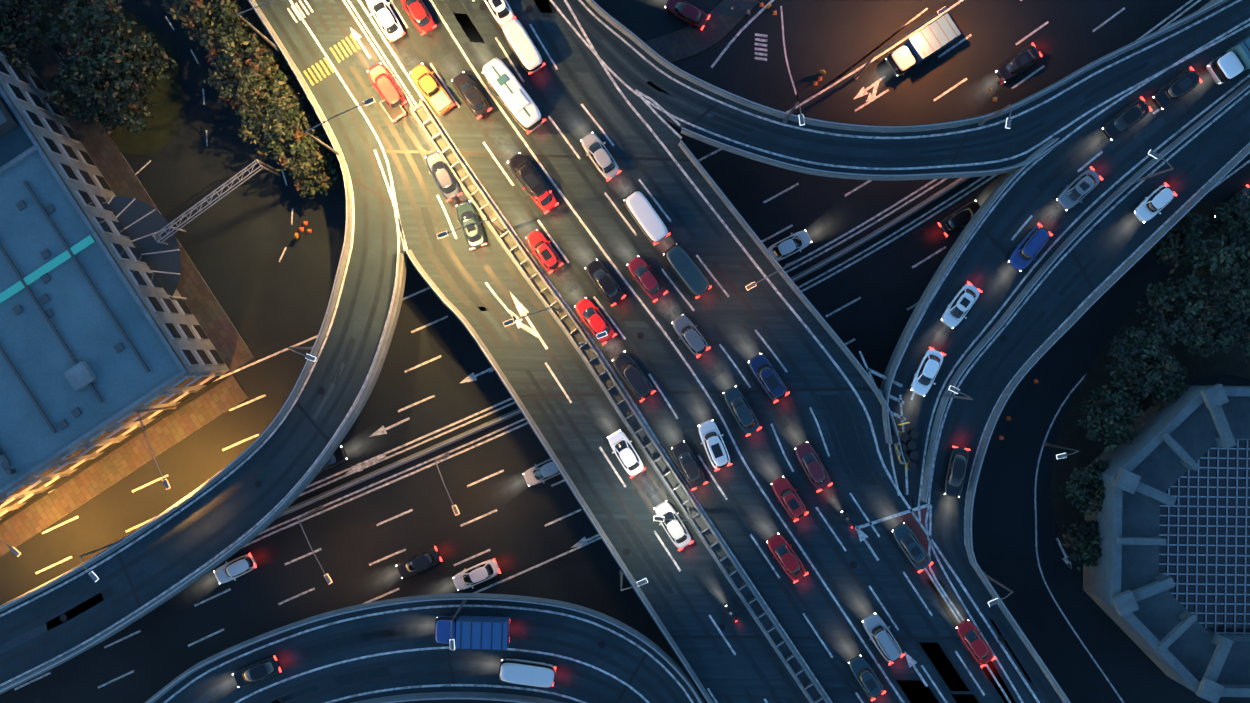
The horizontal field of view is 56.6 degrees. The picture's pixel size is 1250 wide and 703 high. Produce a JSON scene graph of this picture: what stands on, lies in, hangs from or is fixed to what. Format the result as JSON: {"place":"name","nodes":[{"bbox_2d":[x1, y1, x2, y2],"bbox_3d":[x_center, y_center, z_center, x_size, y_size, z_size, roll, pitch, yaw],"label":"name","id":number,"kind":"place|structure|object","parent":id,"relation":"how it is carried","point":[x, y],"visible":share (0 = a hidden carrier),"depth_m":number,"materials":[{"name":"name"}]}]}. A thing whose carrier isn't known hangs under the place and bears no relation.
{"place":"outdoors","nodes":[
{"label":"outdoors","id":0,"kind":"place"},
{"bbox_2d":[298,0,1003,702],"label":"deck","id":1,"kind":"structure","parent":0,"point":[724,672],"depth_m":109.94,"materials":[{"name":"asphalt"}]},
{"bbox_2d":[0,0,406,687],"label":"ramp","id":2,"kind":"structure","parent":1,"relation":"on","point":[208,524],"depth_m":109.94,"materials":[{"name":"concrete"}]},
{"bbox_2d":[0,0,352,611],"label":"ramp parapet","id":3,"kind":"structure","parent":2,"relation":"on","point":[256,443],"depth_m":109.41,"materials":[{"name":"concrete"}]},
{"bbox_2d":[0,252,403,693],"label":"ramp parapet","id":4,"kind":"structure","parent":2,"relation":"on","point":[269,518],"depth_m":109.46,"materials":[{"name":"concrete"}]},
{"bbox_2d":[366,0,404,41],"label":"white car","id":5,"kind":"object","parent":1,"relation":"on","point":[385,17],"visible":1,"depth_m":108.85,"materials":[{"name":"white paint"}]},
{"bbox_2d":[367,63,406,107],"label":"red suv","id":6,"kind":"object","parent":1,"relation":"on","point":[384,83],"visible":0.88,"depth_m":108.44,"materials":[{"name":"red paint"}]},
{"bbox_2d":[154,600,697,702],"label":"curved overpass","id":7,"kind":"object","parent":1,"relation":"on","point":[189,691],"depth_m":109.92,"materials":[{"name":"concrete"}]},
{"bbox_2d":[232,656,281,687],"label":"black car","id":8,"kind":"object","parent":7,"relation":"on","point":[257,671],"visible":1,"depth_m":108.94,"materials":[{"name":"black paint"}]},
{"bbox_2d":[145,593,704,702],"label":"guardrail","id":9,"kind":"object","parent":7,"relation":"on","point":[669,660],"visible":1,"depth_m":109.36,"materials":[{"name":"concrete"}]},
{"bbox_2d":[352,692,562,702],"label":"parapet loop","id":10,"kind":"object","parent":7,"relation":"on","point":[461,695],"visible":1,"depth_m":109.37,"materials":[{"name":"concrete"}]},
{"bbox_2d":[434,613,509,649],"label":"truck","id":11,"kind":"object","parent":7,"relation":"on","point":[483,632],"visible":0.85,"depth_m":106.60,"materials":[{"name":"blue paint"}]},
{"bbox_2d":[498,657,555,687],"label":"white van","id":12,"kind":"object","parent":7,"relation":"on","point":[524,672],"visible":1,"depth_m":107.81,"materials":[{"name":"white paint"}]},
{"bbox_2d":[410,63,454,115],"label":"car","id":13,"kind":"object","parent":1,"relation":"on","point":[433,91],"visible":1,"depth_m":108.47,"materials":[{"name":"yellow paint"}]},
{"bbox_2d":[425,151,461,201],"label":"car","id":14,"kind":"object","parent":1,"relation":"on","point":[444,177],"visible":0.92,"depth_m":108.90,"materials":[{"name":"white paint"}]},
{"bbox_2d":[456,201,486,249],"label":"teal car","id":15,"kind":"object","parent":1,"relation":"on","point":[474,235],"visible":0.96,"depth_m":108.96,"materials":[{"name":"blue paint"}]},
{"bbox_2d":[452,72,491,118],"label":"black car","id":16,"kind":"object","parent":1,"relation":"on","point":[471,95],"visible":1,"depth_m":108.94,"materials":[{"name":"black paint"}]},
{"bbox_2d":[480,57,545,133],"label":"white minibus","id":17,"kind":"object","parent":1,"relation":"on","point":[511,93],"visible":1,"depth_m":107.01,"materials":[{"name":"white paint"}]},
{"bbox_2d":[499,17,544,73],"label":"white van","id":18,"kind":"object","parent":1,"relation":"on","point":[522,46],"visible":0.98,"depth_m":107.81,"materials":[{"name":"white paint"}]},
{"bbox_2d":[507,152,551,202],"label":"black suv","id":19,"kind":"object","parent":1,"relation":"on","point":[527,175],"visible":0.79,"depth_m":108.39,"materials":[{"name":"black paint"}]},
{"bbox_2d":[406,249,713,702],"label":"parapet","id":20,"kind":"structure","parent":1,"relation":"on","point":[448,304],"depth_m":109.54,"materials":[{"name":"concrete"}]},
{"bbox_2d":[574,298,616,344],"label":"red car","id":21,"kind":"object","parent":1,"relation":"on","point":[589,313],"visible":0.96,"depth_m":108.95,"materials":[{"name":"red paint"}]},
{"bbox_2d":[580,132,620,180],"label":"silver car","id":22,"kind":"object","parent":1,"relation":"on","point":[600,156],"visible":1,"depth_m":108.94,"materials":[{"name":"grey paint"}]},
{"bbox_2d":[585,259,625,305],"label":"black car","id":23,"kind":"object","parent":1,"relation":"on","point":[604,282],"visible":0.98,"depth_m":108.92,"materials":[{"name":"black paint"}]},
{"bbox_2d":[409,100,830,702],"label":"median barrier","id":24,"kind":"object","parent":1,"relation":"on","point":[667,474],"visible":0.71,"depth_m":109.69,"materials":[{"name":"grey concrete"}]},
{"bbox_2d":[0,0,1249,702],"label":"lane markings","id":25,"kind":"object","parent":1,"relation":"on","point":[788,410],"visible":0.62,"depth_m":109.93,"materials":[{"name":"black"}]},
{"bbox_2d":[0,0,1249,702],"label":"road markings","id":26,"kind":"object","parent":1,"relation":"on","point":[918,520],"visible":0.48,"depth_m":109.91,"materials":[{"name":"white paint"}]},
{"bbox_2d":[607,430,645,477],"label":"white car","id":27,"kind":"object","parent":1,"relation":"on","point":[625,452],"visible":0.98,"depth_m":108.94,"materials":[{"name":"white paint"}]},
{"bbox_2d":[612,351,654,401],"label":"black suv","id":28,"kind":"object","parent":1,"relation":"on","point":[632,375],"visible":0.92,"depth_m":108.47,"materials":[{"name":"black paint"}]},
{"bbox_2d":[622,189,669,244],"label":"white van","id":29,"kind":"object","parent":1,"relation":"on","point":[644,214],"visible":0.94,"depth_m":107.81,"materials":[{"name":"white paint"}]},
{"bbox_2d":[627,256,667,301],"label":"maroon car","id":30,"kind":"object","parent":1,"relation":"on","point":[646,278],"visible":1,"depth_m":108.93,"materials":[{"name":"red paint"}]},
{"bbox_2d":[654,501,693,550],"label":"silver car","id":31,"kind":"object","parent":1,"relation":"on","point":[677,532],"visible":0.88,"depth_m":108.94,"materials":[{"name":"grey paint"}]},
{"bbox_2d":[662,243,711,298],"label":"teal van","id":32,"kind":"object","parent":1,"relation":"on","point":[686,270],"visible":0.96,"depth_m":107.81,"materials":[{"name":"teal paint"}]},
{"bbox_2d":[671,441,707,490],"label":"black car","id":33,"kind":"object","parent":1,"relation":"on","point":[683,454],"visible":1,"depth_m":108.94,"materials":[{"name":"black paint"}]},
{"bbox_2d":[698,420,731,470],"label":"car","id":34,"kind":"object","parent":1,"relation":"on","point":[710,435],"visible":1,"depth_m":108.49,"materials":[{"name":"white paint"}]},
{"bbox_2d":[723,386,761,436],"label":"teal car","id":35,"kind":"object","parent":1,"relation":"on","point":[738,405],"visible":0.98,"depth_m":108.94,"materials":[{"name":"teal paint"}]},
{"bbox_2d":[748,353,789,402],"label":"dark blue suv","id":36,"kind":"object","parent":1,"relation":"on","point":[766,375],"visible":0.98,"depth_m":108.50,"materials":[{"name":"blue paint"}]},
{"bbox_2d":[767,533,808,582],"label":"red car","id":37,"kind":"object","parent":1,"relation":"on","point":[786,557],"visible":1,"depth_m":108.93,"materials":[{"name":"red paint"}]},
{"bbox_2d":[771,476,808,521],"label":"red hatchback","id":38,"kind":"object","parent":1,"relation":"on","point":[788,497],"visible":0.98,"depth_m":108.84,"materials":[{"name":"red paint"}]},
{"bbox_2d":[678,140,905,464],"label":"parapet","id":39,"kind":"structure","parent":1,"relation":"on","point":[782,272],"depth_m":109.36,"materials":[{"name":"concrete"}]},
{"bbox_2d":[795,441,832,492],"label":"maroon car","id":40,"kind":"object","parent":1,"relation":"on","point":[809,460],"visible":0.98,"depth_m":108.95,"materials":[{"name":"red paint"}]},
{"bbox_2d":[849,655,885,700],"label":"teal hatchback","id":41,"kind":"object","parent":1,"relation":"on","point":[864,674],"visible":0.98,"depth_m":108.87,"materials":[{"name":"teal paint"}]},
{"bbox_2d":[862,613,904,664],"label":"silver suv","id":42,"kind":"object","parent":1,"relation":"on","point":[879,633],"visible":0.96,"depth_m":108.50,"materials":[{"name":"grey paint"}]},
{"bbox_2d":[547,0,1249,174],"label":"bridge ramp","id":43,"kind":"structure","parent":1,"relation":"on","point":[1058,113],"depth_m":109.93,"materials":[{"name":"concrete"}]},
{"bbox_2d":[681,127,1062,180],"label":"bridge parapet","id":44,"kind":"structure","parent":43,"relation":"on","point":[792,167],"depth_m":109.34,"materials":[{"name":"concrete"}]},
{"bbox_2d":[585,0,1228,131],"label":"bridge parapet","id":45,"kind":"structure","parent":43,"relation":"on","point":[624,30],"depth_m":109.38,"materials":[{"name":"concrete"}]},
{"bbox_2d":[892,523,932,572],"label":"teal car","id":46,"kind":"object","parent":1,"relation":"on","point":[910,546],"visible":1,"depth_m":108.95,"materials":[{"name":"teal paint"}]},
{"bbox_2d":[956,619,995,667],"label":"red car","id":47,"kind":"object","parent":1,"relation":"on","point":[974,642],"visible":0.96,"depth_m":108.97,"materials":[{"name":"red paint"}]},
{"bbox_2d":[54,0,1249,702],"bbox_3d":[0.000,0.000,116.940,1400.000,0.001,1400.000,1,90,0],"label":"ground","id":48,"kind":"structure","parent":0,"point":[238,240],"depth_m":116.94,"materials":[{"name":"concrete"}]},
{"bbox_2d":[2,0,109,66],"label":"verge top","id":49,"kind":"object","parent":48,"relation":"on","point":[46,23],"visible":0.1,"depth_m":116.82,"materials":[{"name":"green plant"}]},
{"bbox_2d":[0,0,57,70],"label":"tree","id":50,"kind":"object","parent":49,"relation":"on","point":[9,38],"visible":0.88,"depth_m":110.66,"materials":[{"name":"green plant"}]},
{"bbox_2d":[0,21,228,519],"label":"building walls","id":51,"kind":"structure","parent":48,"relation":"on","point":[86,183],"depth_m":110.50,"materials":[{"name":"beige concrete"}]},
{"bbox_2d":[0,83,187,494],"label":"building roof","id":52,"kind":"structure","parent":51,"relation":"on","point":[86,350],"depth_m":105.94,"materials":[{"name":"blue concrete"}]},
{"bbox_2d":[78,12,181,154],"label":"oval grass","id":53,"kind":"structure","parent":48,"relation":"on","point":[165,96],"depth_m":116.82,"materials":[{"name":"plant"}]},
{"bbox_2d":[43,51,115,125],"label":"tree","id":54,"kind":"object","parent":53,"relation":"on","point":[64,100],"visible":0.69,"depth_m":111.06,"materials":[{"name":"green plant"}]},
{"bbox_2d":[47,0,147,80],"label":"tree","id":55,"kind":"object","parent":53,"relation":"on","point":[117,19],"visible":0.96,"depth_m":110.45,"materials":[{"name":"green plant"}]},
{"bbox_2d":[84,57,156,135],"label":"tree","id":56,"kind":"object","parent":53,"relation":"on","point":[130,101],"visible":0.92,"depth_m":111.02,"materials":[{"name":"green plant"}]},
{"bbox_2d":[110,31,177,91],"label":"tree","id":57,"kind":"object","parent":53,"relation":"on","point":[157,65],"visible":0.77,"depth_m":112.08,"materials":[{"name":"green plant"}]},
{"bbox_2d":[8,13,253,371],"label":"footway","id":58,"kind":"structure","parent":48,"relation":"on","point":[201,301],"depth_m":116.80,"materials":[{"name":"concrete"}]},
{"bbox_2d":[108,195,186,299],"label":"entrance canopy","id":59,"kind":"object","parent":48,"relation":"on","point":[141,222],"visible":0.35,"depth_m":113.17,"materials":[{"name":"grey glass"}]},
{"bbox_2d":[152,159,280,247],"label":"sign gantry","id":60,"kind":"object","parent":48,"relation":"on","point":[203,199],"visible":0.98,"depth_m":110.94,"materials":[{"name":"silver metal"}]},
{"bbox_2d":[212,0,339,189],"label":"verge strip","id":61,"kind":"object","parent":48,"relation":"on","point":[257,24],"visible":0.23,"depth_m":116.82,"materials":[{"name":"plant"}]},
{"bbox_2d":[161,0,248,39],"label":"tree","id":62,"kind":"object","parent":61,"relation":"on","point":[196,10],"visible":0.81,"depth_m":110.43,"materials":[{"name":"green plant"}]},
{"bbox_2d":[195,1,263,62],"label":"tree","id":63,"kind":"object","parent":61,"relation":"on","point":[235,29],"visible":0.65,"depth_m":110.76,"materials":[{"name":"green plant"}]},
{"bbox_2d":[203,30,291,113],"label":"tree","id":64,"kind":"object","parent":61,"relation":"on","point":[233,65],"visible":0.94,"depth_m":109.83,"materials":[{"name":"green plant"}]},
{"bbox_2d":[232,71,308,146],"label":"tree","id":65,"kind":"object","parent":61,"relation":"on","point":[284,104],"visible":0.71,"depth_m":110.88,"materials":[{"name":"green plant"}]},
{"bbox_2d":[255,110,330,178],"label":"tree","id":66,"kind":"object","parent":61,"relation":"on","point":[300,144],"visible":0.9,"depth_m":111.24,"materials":[{"name":"green plant"}]},
{"bbox_2d":[288,146,338,198],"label":"tree","id":67,"kind":"object","parent":61,"relation":"on","point":[319,177],"visible":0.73,"depth_m":112.77,"materials":[{"name":"green plant"}]},
{"bbox_2d":[0,0,1249,702],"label":"motorway","id":68,"kind":"structure","parent":48,"relation":"on","point":[516,534],"depth_m":116.92,"materials":[{"name":"grey asphalt"}]},
{"bbox_2d":[0,375,247,556],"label":"footway","id":69,"kind":"structure","parent":68,"relation":"on","point":[102,474],"depth_m":116.80,"materials":[{"name":"tile"}]},
{"bbox_2d":[452,558,500,589],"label":"white car","id":70,"kind":"object","parent":68,"relation":"on","point":[483,571],"visible":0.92,"depth_m":115.94,"materials":[{"name":"white paint"}]},
{"bbox_2d":[14,0,1249,702],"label":"road markings","id":71,"kind":"object","parent":68,"relation":"on","point":[582,542],"visible":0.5,"depth_m":116.91,"materials":[{"name":"white paint"}]},
{"bbox_2d":[278,0,1215,517],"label":"strip","id":72,"kind":"object","parent":68,"relation":"on","point":[516,412],"visible":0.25,"depth_m":116.52,"materials":[{"name":"concrete"}]},
{"bbox_2d":[886,13,960,75],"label":"truck","id":73,"kind":"object","parent":68,"relation":"on","point":[930,40],"visible":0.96,"depth_m":113.60,"materials":[{"name":"grey paint"}]},
{"bbox_2d":[996,43,1041,81],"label":"black car","id":74,"kind":"object","parent":68,"relation":"on","point":[1015,65],"visible":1,"depth_m":115.92,"materials":[{"name":"black paint"}]},
{"bbox_2d":[641,0,758,62],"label":"road","id":75,"kind":"structure","parent":48,"relation":"on","point":[689,40],"depth_m":116.80,"materials":[{"name":"grey asphalt"}]},
{"bbox_2d":[1051,200,1249,550],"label":"verge","id":76,"kind":"object","parent":48,"relation":"on","point":[1072,436],"depth_m":116.82,"materials":[{"name":"green plant"}]},
{"bbox_2d":[1057,519,1102,570],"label":"tree","id":77,"kind":"object","parent":76,"relation":"on","point":[1086,539],"visible":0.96,"depth_m":112.99,"materials":[{"name":"green plant"}]},
{"bbox_2d":[1059,456,1110,514],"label":"tree","id":78,"kind":"object","parent":76,"relation":"on","point":[1091,496],"visible":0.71,"depth_m":112.74,"materials":[{"name":"green plant"}]},
{"bbox_2d":[1073,385,1144,451],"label":"tree","id":79,"kind":"object","parent":76,"relation":"on","point":[1112,414],"visible":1,"depth_m":111.93,"materials":[{"name":"green plant"}]},
{"bbox_2d":[1104,323,1180,396],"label":"tree","id":80,"kind":"object","parent":76,"relation":"on","point":[1128,368],"visible":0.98,"depth_m":111.22,"materials":[{"name":"green plant"}]},
{"bbox_2d":[1135,344,1189,411],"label":"tree","id":81,"kind":"object","parent":76,"relation":"on","point":[1171,390],"visible":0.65,"depth_m":112.53,"materials":[{"name":"green plant"}]},
{"bbox_2d":[1135,274,1214,346],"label":"tree","id":82,"kind":"object","parent":76,"relation":"on","point":[1179,296],"visible":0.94,"depth_m":111.05,"materials":[{"name":"green plant"}]},
{"bbox_2d":[1148,210,1215,273],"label":"tree","id":83,"kind":"object","parent":76,"relation":"on","point":[1165,251],"visible":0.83,"depth_m":111.91,"materials":[{"name":"green plant"}]},
{"bbox_2d":[1181,297,1247,357],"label":"tree","id":84,"kind":"object","parent":76,"relation":"on","point":[1222,341],"visible":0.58,"depth_m":111.90,"materials":[{"name":"green plant"}]},
{"bbox_2d":[1185,228,1249,315],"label":"tree","id":85,"kind":"object","parent":76,"relation":"on","point":[1233,277],"visible":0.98,"depth_m":110.46,"materials":[{"name":"green plant"}]},
{"bbox_2d":[1211,187,1249,257],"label":"tree","id":86,"kind":"object","parent":76,"relation":"on","point":[1241,212],"visible":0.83,"depth_m":111.43,"materials":[{"name":"green plant"}]},
{"bbox_2d":[1083,384,1249,702],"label":"building","id":87,"kind":"structure","parent":48,"relation":"on","point":[1166,584],"depth_m":111.24,"materials":[{"name":"concrete"}]},
{"bbox_2d":[922,87,1249,702],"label":"road","id":88,"kind":"structure","parent":0,"point":[1113,239],"depth_m":109.92,"materials":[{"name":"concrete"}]},
{"bbox_2d":[942,446,969,496],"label":"black car","id":89,"kind":"object","parent":88,"relation":"on","point":[954,478],"visible":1,"depth_m":108.96,"materials":[{"name":"black paint"}]},
{"bbox_2d":[880,13,1249,505],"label":"ramp","id":90,"kind":"structure","parent":88,"relation":"on","point":[1043,202],"depth_m":109.93,"materials":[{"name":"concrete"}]},
{"bbox_2d":[910,347,945,395],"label":"white car","id":91,"kind":"object","parent":90,"relation":"on","point":[922,381],"visible":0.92,"depth_m":108.97,"materials":[{"name":"white paint"}]},
{"bbox_2d":[941,281,981,328],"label":"white car","id":92,"kind":"object","parent":90,"relation":"on","point":[957,309],"visible":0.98,"depth_m":108.95,"materials":[{"name":"white paint"}]},
{"bbox_2d":[882,138,1058,443],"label":"parapet","id":93,"kind":"structure","parent":90,"relation":"on","point":[944,270],"depth_m":109.27,"materials":[{"name":"concrete"}]},
{"bbox_2d":[1008,223,1052,271],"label":"blue suv","id":94,"kind":"object","parent":90,"relation":"on","point":[1027,249],"visible":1,"depth_m":108.55,"materials":[{"name":"blue paint"}]},
{"bbox_2d":[1056,166,1102,210],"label":"grey car","id":95,"kind":"object","parent":90,"relation":"on","point":[1081,186],"visible":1,"depth_m":108.96,"materials":[{"name":"grey paint"}]},
{"bbox_2d":[1102,97,1152,139],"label":"black car","id":96,"kind":"object","parent":90,"relation":"on","point":[1128,117],"visible":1,"depth_m":108.96,"materials":[{"name":"black paint"}]},
{"bbox_2d":[1152,67,1201,109],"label":"black suv","id":97,"kind":"object","parent":90,"relation":"on","point":[1175,89],"visible":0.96,"depth_m":108.58,"materials":[{"name":"black paint"}]},
{"bbox_2d":[1206,35,1249,84],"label":"white box truck","id":98,"kind":"object","parent":90,"relation":"on","point":[1231,62],"visible":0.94,"depth_m":107.58,"materials":[{"name":"white paint"}]},
{"bbox_2d":[920,79,1249,502],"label":"barrier","id":99,"kind":"object","parent":88,"relation":"on","point":[1034,280],"visible":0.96,"depth_m":109.31,"materials":[{"name":"concrete"}]},
{"bbox_2d":[965,144,1249,702],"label":"parapet","id":100,"kind":"structure","parent":88,"relation":"on","point":[1111,281],"depth_m":109.29,"materials":[{"name":"concrete"}]},
{"bbox_2d":[1134,182,1176,222],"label":"car","id":101,"kind":"object","parent":88,"relation":"on","point":[1158,199],"visible":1,"depth_m":108.89,"materials":[{"name":"white paint"}]},
{"bbox_2d":[987,169,1249,702],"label":"service road","id":102,"kind":"structure","parent":0,"point":[1012,556],"depth_m":116.91,"materials":[{"name":"grey asphalt"}]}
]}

